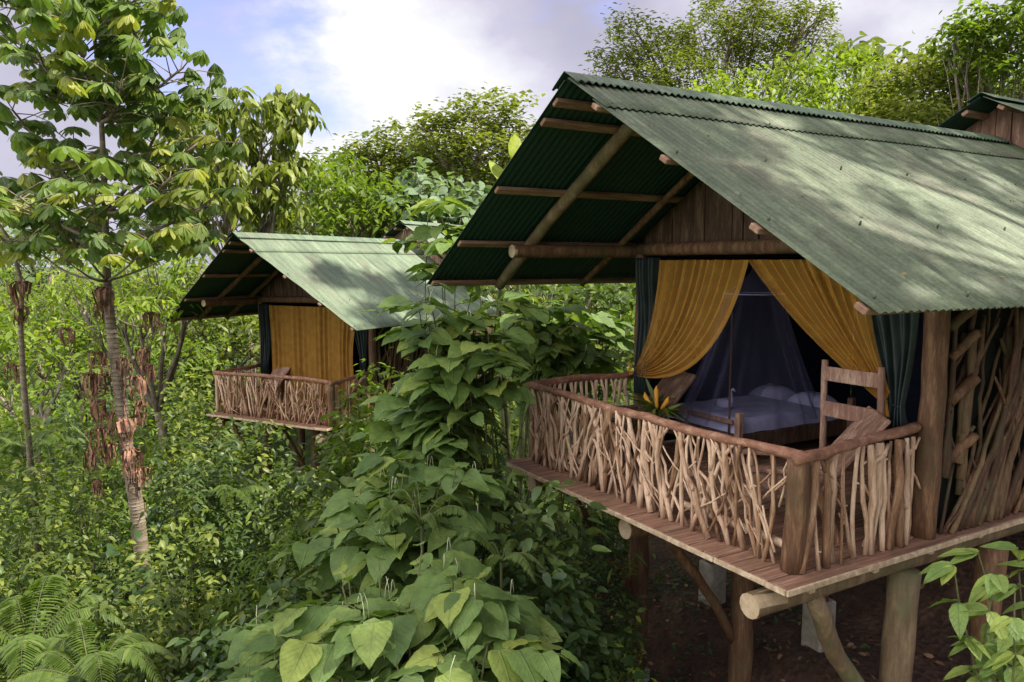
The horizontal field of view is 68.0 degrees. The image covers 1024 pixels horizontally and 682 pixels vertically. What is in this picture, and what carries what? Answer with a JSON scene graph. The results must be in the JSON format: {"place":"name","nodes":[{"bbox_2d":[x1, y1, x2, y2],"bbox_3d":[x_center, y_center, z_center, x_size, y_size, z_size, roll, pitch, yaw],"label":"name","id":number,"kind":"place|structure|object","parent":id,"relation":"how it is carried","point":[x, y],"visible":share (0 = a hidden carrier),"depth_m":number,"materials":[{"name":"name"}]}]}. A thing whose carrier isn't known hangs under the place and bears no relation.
{"place":"outdoors","nodes":[
{"label":"outdoors","id":0,"kind":"place"},
{"bbox_2d":[0,266,1023,681],"bbox_3d":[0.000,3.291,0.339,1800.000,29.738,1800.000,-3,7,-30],"label":"ground","id":1,"kind":"structure","parent":0,"point":[934,630],"depth_m":9.54,"materials":[{"name":"soil"}]},
{"bbox_2d":[0,183,75,607],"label":"pumpwood tree","id":2,"kind":"object","parent":1,"relation":"on","point":[23,289],"visible":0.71,"depth_m":10.55,"materials":[{"name":"brown plant"}]},
{"bbox_2d":[0,417,89,559],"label":"fern","id":3,"kind":"object","parent":1,"relation":"on","point":[17,448],"visible":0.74,"depth_m":11.63,"materials":[{"name":"green plant"}]},
{"bbox_2d":[0,460,99,681],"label":"shrub","id":4,"kind":"object","parent":1,"relation":"on","point":[18,553],"visible":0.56,"depth_m":9.16,"materials":[{"name":"green plant"}]},
{"bbox_2d":[0,208,115,420],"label":"forest tree","id":5,"kind":"object","parent":1,"relation":"on","point":[38,269],"visible":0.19,"depth_m":30.03,"materials":[{"name":"green plant"}]},
{"bbox_2d":[0,306,116,492],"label":"forest tree","id":6,"kind":"object","parent":1,"relation":"on","point":[34,339],"visible":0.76,"depth_m":19.16,"materials":[{"name":"green plant"}]},
{"bbox_2d":[0,354,130,603],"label":"shrub","id":7,"kind":"object","parent":1,"relation":"on","point":[38,385],"visible":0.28,"depth_m":12.61,"materials":[{"name":"green plant"}]},
{"bbox_2d":[0,574,133,681],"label":"fern","id":8,"kind":"object","parent":1,"relation":"on","point":[14,648],"visible":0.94,"depth_m":7.04,"materials":[{"name":"green plant"}]},
{"bbox_2d":[0,413,161,631],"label":"shrub","id":9,"kind":"object","parent":1,"relation":"on","point":[108,516],"visible":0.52,"depth_m":10.33,"materials":[{"name":"green plant"}]},
{"bbox_2d":[10,618,180,681],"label":"fern","id":10,"kind":"object","parent":1,"relation":"on","point":[109,661],"visible":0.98,"depth_m":6.11,"materials":[{"name":"green plant"}]},
{"bbox_2d":[0,264,236,464],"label":"forest tree","id":11,"kind":"object","parent":1,"relation":"on","point":[198,351],"visible":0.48,"depth_m":22.99,"materials":[{"name":"green plant"}]},
{"bbox_2d":[0,0,248,669],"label":"pumpwood tree","id":12,"kind":"object","parent":1,"relation":"on","point":[85,92],"visible":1,"depth_m":9.06,"materials":[{"name":"green plant"}]},
{"bbox_2d":[35,227,226,489],"bbox_3d":[-9.882,0.601,20.200,4.963,7.608,3.834,4,7,31],"label":"forest tree","id":13,"kind":"object","parent":1,"relation":"on","point":[150,397],"visible":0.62,"depth_m":19.80,"materials":[{"name":"green plant"}]},
{"bbox_2d":[53,553,210,681],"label":"shrub","id":14,"kind":"object","parent":1,"relation":"on","point":[158,658],"visible":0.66,"depth_m":7.52,"materials":[{"name":"green plant"}]},
{"bbox_2d":[108,516,245,681],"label":"shrub","id":15,"kind":"object","parent":1,"relation":"on","point":[211,593],"visible":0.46,"depth_m":8.71,"materials":[{"name":"green plant"}]},
{"bbox_2d":[119,279,259,447],"bbox_3d":[-9.997,0.814,25.614,6.012,6.147,4.150,1,6,10],"label":"forest tree","id":16,"kind":"object","parent":1,"relation":"on","point":[205,326],"visible":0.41,"depth_m":25.00,"materials":[{"name":"green plant"}]},
{"bbox_2d":[137,367,244,568],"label":"shrub","id":17,"kind":"object","parent":1,"relation":"on","point":[198,396],"visible":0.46,"depth_m":13.12,"materials":[{"name":"green plant"}]},
{"bbox_2d":[121,430,273,630],"bbox_3d":[-4.532,2.778,10.786,2.069,2.976,1.921,2,6,23],"label":"shrub","id":18,"kind":"object","parent":1,"relation":"on","point":[150,519],"visible":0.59,"depth_m":10.55,"materials":[{"name":"green plant"}]},
{"bbox_2d":[165,611,268,681],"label":"shrub","id":19,"kind":"object","parent":1,"relation":"on","point":[214,645],"visible":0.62,"depth_m":5.85,"materials":[{"name":"green plant"}]},
{"bbox_2d":[151,469,284,604],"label":"fern","id":20,"kind":"object","parent":1,"relation":"on","point":[253,488],"visible":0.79,"depth_m":10.61,"materials":[{"name":"green plant"}]},
{"bbox_2d":[139,84,330,433],"bbox_3d":[-10.011,-2.697,26.747,6.785,12.745,5.110,0,6,1],"label":"umbrella leaved tree","id":21,"kind":"object","parent":1,"relation":"on","point":[277,109],"visible":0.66,"depth_m":26.31,"materials":[{"name":"green plant"}]},
{"bbox_2d":[188,416,316,565],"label":"shrub","id":22,"kind":"object","parent":1,"relation":"on","point":[246,448],"visible":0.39,"depth_m":13.75,"materials":[{"name":"green plant"}]},
{"bbox_2d":[145,651,372,681],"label":"pepper shrub","id":23,"kind":"object","parent":1,"relation":"on","point":[266,672],"visible":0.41,"depth_m":4.99,"materials":[{"name":"green plant"}]},
{"bbox_2d":[188,512,330,679],"bbox_3d":[-2.815,3.393,8.572,1.719,2.904,1.683,-3,7,-30],"label":"shrub","id":24,"kind":"object","parent":1,"relation":"on","point":[259,567],"visible":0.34,"depth_m":8.38,"materials":[{"name":"green plant"}]},
{"bbox_2d":[221,566,321,679],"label":"shrub","id":25,"kind":"object","parent":1,"relation":"on","point":[266,597],"visible":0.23,"depth_m":6.47,"materials":[{"name":"green plant"}]},
{"bbox_2d":[239,443,360,605],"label":"shrub","id":26,"kind":"object","parent":1,"relation":"on","point":[300,504],"visible":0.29,"depth_m":11.04,"materials":[{"name":"green plant"}]},
{"bbox_2d":[237,177,396,237],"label":"forest tree","id":27,"kind":"object","parent":1,"relation":"on","point":[346,230],"visible":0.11,"depth_m":33.72,"materials":[{"name":"green plant"}]},
{"bbox_2d":[257,470,385,663],"bbox_3d":[-1.838,3.153,8.188,1.771,3.474,1.664,-3,7,-30],"label":"shrub","id":28,"kind":"object","parent":1,"relation":"on","point":[309,521],"visible":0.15,"depth_m":7.95,"materials":[{"name":"green plant"}]},
{"bbox_2d":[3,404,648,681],"bbox_3d":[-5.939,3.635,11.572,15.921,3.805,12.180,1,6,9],"label":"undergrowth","id":29,"kind":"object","parent":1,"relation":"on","point":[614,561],"visible":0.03,"depth_m":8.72,"materials":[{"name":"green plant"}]},
{"bbox_2d":[298,141,368,234],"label":"forest tree","id":30,"kind":"object","parent":1,"relation":"on","point":[314,155],"visible":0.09,"depth_m":35.20,"materials":[{"name":"green plant"}]},
{"bbox_2d":[166,220,509,503],"bbox_3d":[-3.952,0.554,22.106,6.073,8.189,10.355,3,7,27],"label":"stilt cabin","id":31,"kind":"object","parent":1,"relation":"on","point":[345,279],"visible":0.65,"depth_m":19.05,"materials":[{"name":"green metal"}]},
{"bbox_2d":[244,367,289,405],"bbox_3d":[-6.403,1.248,19.822,0.710,1.060,1.080,4,7,37],"label":"slab chair","id":32,"kind":"object","parent":31,"relation":"on","point":[282,371],"visible":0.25,"depth_m":19.97,"materials":[{"name":"brown wood"}]},
{"bbox_2d":[269,305,356,410],"bbox_3d":[-5.129,0.422,19.624,3.000,2.618,0.070,3,7,27],"label":"curtain","id":33,"kind":"object","parent":31,"relation":"hanging from","point":[314,342],"visible":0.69,"depth_m":19.63,"materials":[{"name":"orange fabric"}]},
{"bbox_2d":[320,377,367,422],"bbox_3d":[-4.034,1.405,18.300,1.080,1.060,0.710,1,6,7],"label":"slab chair","id":34,"kind":"object","parent":31,"relation":"on","point":[362,382],"visible":0.28,"depth_m":18.06,"materials":[{"name":"brown wood"}]},
{"bbox_2d":[253,146,422,237],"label":"forest tree","id":35,"kind":"object","parent":1,"relation":"on","point":[357,193],"visible":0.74,"depth_m":31.41,"materials":[{"name":"green plant"}]},
{"bbox_2d":[0,396,676,681],"bbox_3d":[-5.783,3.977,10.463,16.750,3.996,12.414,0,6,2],"label":"undergrowth","id":36,"kind":"object","parent":1,"relation":"on","point":[109,549],"visible":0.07,"depth_m":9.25,"materials":[{"name":"green plant"}]},
{"bbox_2d":[299,395,393,584],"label":"shrub","id":37,"kind":"object","parent":1,"relation":"on","point":[360,426],"visible":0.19,"depth_m":11.51,"materials":[{"name":"green plant"}]},
{"bbox_2d":[315,358,425,582],"bbox_3d":[-2.132,2.222,12.788,2.218,3.792,2.282,-3,7,-30],"label":"shrub","id":38,"kind":"object","parent":1,"relation":"on","point":[358,444],"visible":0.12,"depth_m":12.46,"materials":[{"name":"green plant"}]},
{"bbox_2d":[216,537,565,681],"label":"pepper shrub","id":39,"kind":"object","parent":1,"relation":"on","point":[385,631],"visible":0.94,"depth_m":5.01,"materials":[{"name":"green plant"}]},
{"bbox_2d":[268,446,515,617],"bbox_3d":[-1.090,3.095,6.962,2.139,4.134,1.728,-1,6,-13],"label":"pepper shrub","id":40,"kind":"object","parent":1,"relation":"on","point":[347,513],"visible":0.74,"depth_m":6.60,"materials":[{"name":"green plant"}]},
{"bbox_2d":[320,116,471,197],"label":"forest tree","id":41,"kind":"object","parent":1,"relation":"on","point":[386,158],"visible":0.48,"depth_m":38.60,"materials":[{"name":"green plant"}]},
{"bbox_2d":[358,481,482,554],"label":"fern","id":42,"kind":"object","parent":1,"relation":"on","point":[391,513],"visible":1,"depth_m":6.07,"materials":[{"name":"green plant"}]},
{"bbox_2d":[0,283,853,573],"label":"distant undergrowth","id":43,"kind":"object","parent":1,"relation":"on","point":[149,447],"visible":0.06,"depth_m":20.96,"materials":[{"name":"green plant"}]},
{"bbox_2d":[363,150,491,226],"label":"forest tree","id":44,"kind":"object","parent":1,"relation":"on","point":[422,183],"visible":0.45,"depth_m":31.84,"materials":[{"name":"green plant"}]},
{"bbox_2d":[379,196,481,466],"bbox_3d":[-0.849,0.960,11.668,1.999,6.311,2.021,-3,7,-30],"label":"pepper shrub","id":45,"kind":"object","parent":1,"relation":"on","point":[431,208],"visible":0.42,"depth_m":11.28,"materials":[{"name":"green plant"}]},
{"bbox_2d":[386,81,545,205],"bbox_3d":[-1.912,-6.472,37.678,7.316,11.844,6.487,3,7,26],"label":"forest tree","id":46,"kind":"object","parent":1,"relation":"on","point":[456,150],"visible":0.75,"depth_m":36.54,"materials":[{"name":"green plant"}]},
{"bbox_2d":[346,283,609,586],"bbox_3d":[-0.074,1.923,9.412,2.028,5.360,4.720,2,6,22],"label":"pepper shrub","id":47,"kind":"object","parent":1,"relation":"on","point":[459,400],"visible":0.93,"depth_m":7.75,"materials":[{"name":"green plant"}]},
{"bbox_2d":[438,429,547,618],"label":"shrub","id":48,"kind":"object","parent":1,"relation":"on","point":[489,470],"visible":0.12,"depth_m":7.74,"materials":[{"name":"green plant"}]},
{"bbox_2d":[449,530,544,589],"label":"fern","id":49,"kind":"object","parent":1,"relation":"on","point":[495,557],"visible":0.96,"depth_m":5.98,"materials":[{"name":"green plant"}]},
{"bbox_2d":[423,626,583,681],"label":"pepper shrub","id":50,"kind":"object","parent":1,"relation":"on","point":[513,661],"visible":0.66,"depth_m":4.63,"materials":[{"name":"green plant"}]},
{"bbox_2d":[489,133,524,515],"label":"banana plant","id":51,"kind":"object","parent":1,"relation":"on","point":[514,144],"visible":0.28,"depth_m":12.99,"materials":[{"name":"green plant"}]},
{"bbox_2d":[0,53,1023,391],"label":"wood","id":52,"kind":"object","parent":1,"relation":"on","point":[144,293],"depth_m":48.80,"materials":[{"name":"green plant"}]},
{"bbox_2d":[458,283,635,528],"bbox_3d":[0.771,1.164,14.381,4.400,5.320,2.596,3,6,25],"label":"forest tree","id":53,"kind":"object","parent":1,"relation":"on","point":[569,290],"visible":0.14,"depth_m":14.07,"materials":[{"name":"green plant"}]},
{"bbox_2d":[476,467,618,681],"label":"shrub","id":54,"kind":"object","parent":1,"relation":"on","point":[551,549],"visible":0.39,"depth_m":6.72,"materials":[{"name":"green plant"}]},
{"bbox_2d":[493,562,616,681],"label":"shrub","id":55,"kind":"object","parent":1,"relation":"on","point":[553,608],"visible":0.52,"depth_m":6.21,"materials":[{"name":"green plant"}]},
{"bbox_2d":[481,283,635,322],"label":"forest tree","id":56,"kind":"object","parent":1,"relation":"on","point":[551,295],"visible":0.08,"depth_m":26.78,"materials":[{"name":"green plant"}]},
{"bbox_2d":[490,299,634,589],"bbox_3d":[0.834,1.645,11.416,2.465,4.596,2.125,0,6,-3],"label":"pepper shrub","id":57,"kind":"object","parent":1,"relation":"on","point":[604,321],"visible":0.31,"depth_m":11.19,"materials":[{"name":"green plant"}]},
{"bbox_2d":[526,509,645,672],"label":"shrub","id":58,"kind":"object","parent":1,"relation":"on","point":[603,579],"visible":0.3,"depth_m":8.81,"materials":[{"name":"green plant"}]},
{"bbox_2d":[578,0,844,102],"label":"feathery tree","id":59,"kind":"object","parent":1,"relation":"on","point":[688,52],"visible":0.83,"depth_m":19.89,"materials":[{"name":"green plant"}]},
{"bbox_2d":[426,71,1023,681],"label":"stilt cabin","id":60,"kind":"object","parent":1,"relation":"on","point":[602,179],"visible":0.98,"depth_m":6.85,"materials":[{"name":"green metal"}]},
{"bbox_2d":[587,370,696,467],"bbox_3d":[1.483,0.890,8.755,1.080,1.060,0.710,-2,6,-15],"label":"slab chair","id":61,"kind":"object","parent":60,"relation":"on","point":[675,387],"visible":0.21,"depth_m":8.72,"materials":[{"name":"brown wood"}]},
{"bbox_2d":[631,418,688,466],"bbox_3d":[1.657,1.155,8.697,0.420,0.520,0.620,-3,7,-30],"label":"side table","id":62,"kind":"object","parent":60,"relation":"on","point":[680,421],"visible":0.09,"depth_m":8.61,"materials":[{"name":"brown wood"}]},
{"bbox_2d":[625,377,691,431],"bbox_3d":[1.685,0.764,8.640,0.861,0.676,0.880,-1,6,-6],"label":"flower bowl","id":63,"kind":"object","parent":62,"relation":"on","point":[655,408],"visible":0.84,"depth_m":8.62,"materials":[{"name":"ceramic"}]},
{"bbox_2d":[627,260,748,377],"bbox_3d":[1.935,-0.202,8.594,0.104,1.421,1.892,-3,7,-30],"label":"curtain","id":64,"kind":"object","parent":60,"relation":"hanging from","point":[653,372],"visible":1,"depth_m":8.69,"materials":[{"name":"yellow fabric"}]},
{"bbox_2d":[683,268,815,434],"bbox_3d":[2.987,0.034,9.425,2.187,2.000,1.411,-3,7,-30],"label":"mosquito net","id":65,"kind":"object","parent":60,"relation":"hanging from","point":[731,340],"visible":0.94,"depth_m":9.15,"materials":[{"name":"fabric"}]},
{"bbox_2d":[663,383,855,466],"bbox_3d":[3.080,0.989,9.621,2.035,0.660,1.385,-3,7,-30],"label":"bed","id":66,"kind":"object","parent":60,"relation":"on","point":[770,413],"visible":0.81,"depth_m":9.20,"materials":[{"name":"white fabric"}]},
{"bbox_2d":[716,388,735,408],"bbox_3d":[2.612,0.698,9.280,0.138,0.287,0.313,-3,7,-30],"label":"towel swan","id":67,"kind":"object","parent":66,"relation":"on","point":[721,403],"visible":0.84,"depth_m":9.24,"materials":[{"name":"fabric"}]},
{"bbox_2d":[743,406,890,543],"bbox_3d":[2.576,1.117,6.549,1.080,1.060,0.710,1,6,11],"label":"slab chair","id":68,"kind":"object","parent":60,"relation":"on","point":[873,421],"visible":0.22,"depth_m":6.35,"materials":[{"name":"brown wood"}]},
{"bbox_2d":[760,260,890,415],"bbox_3d":[2.804,-0.091,7.082,0.104,1.330,1.643,-3,7,-30],"label":"curtain","id":69,"kind":"object","parent":60,"relation":"hanging from","point":[866,368],"visible":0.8,"depth_m":6.83,"materials":[{"name":"yellow fabric"}]},
{"bbox_2d":[647,122,1014,276],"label":"roof litter","id":70,"kind":"object","parent":60,"relation":"on","point":[863,215],"visible":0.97,"depth_m":5.45,"materials":[{"name":"brown plant"}]},
{"bbox_2d":[819,359,884,528],"bbox_3d":[3.002,0.901,6.757,0.102,1.423,0.641,-3,7,-30],"label":"chair","id":71,"kind":"object","parent":60,"relation":"on","point":[853,413],"visible":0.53,"depth_m":6.72,"materials":[{"name":"brown wood"}]},
{"bbox_2d":[582,545,969,681],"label":"creeping plants","id":72,"kind":"object","parent":1,"relation":"on","point":[670,567],"visible":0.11,"depth_m":10.12,"materials":[{"name":"green plant"}]},
{"bbox_2d":[583,544,1023,680],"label":"leaf litter","id":73,"kind":"object","parent":1,"relation":"on","point":[850,644],"visible":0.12,"depth_m":9.23,"materials":[{"name":"brown plant"}]},
{"bbox_2d":[680,37,932,119],"bbox_3d":[5.481,-1.416,14.472,5.551,8.709,3.289,0,6,0],"label":"forest tree","id":74,"kind":"object","parent":1,"relation":"on","point":[822,88],"visible":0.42,"depth_m":14.06,"materials":[{"name":"green plant"}]},
{"bbox_2d":[821,31,939,314],"bbox_3d":[7.765,-2.259,16.823,2.404,9.046,1.858,-1,6,-6],"label":"forest tree","id":75,"kind":"object","parent":1,"relation":"on","point":[878,51],"visible":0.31,"depth_m":16.23,"materials":[{"name":"green plant"}]},
{"bbox_2d":[833,35,1013,126],"bbox_3d":[6.742,-1.466,12.895,3.056,7.498,2.253,-3,7,-30],"label":"forest tree","id":76,"kind":"object","parent":1,"relation":"on","point":[928,108],"visible":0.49,"depth_m":12.27,"materials":[{"name":"green plant"}]},
{"bbox_2d":[916,0,1023,114],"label":"forest tree","id":77,"kind":"object","parent":1,"relation":"on","point":[976,36],"visible":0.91,"depth_m":11.49,"materials":[{"name":"green plant"}]},
{"bbox_2d":[918,541,1023,681],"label":"broadleaf shrub","id":78,"kind":"object","parent":1,"relation":"on","point":[993,653],"visible":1,"depth_m":4.05,"materials":[{"name":"green plant"}]},
{"bbox_2d":[0,0,1023,266],"label":"sky","id":79,"kind":"structure","parent":0,"point":[361,62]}
]}

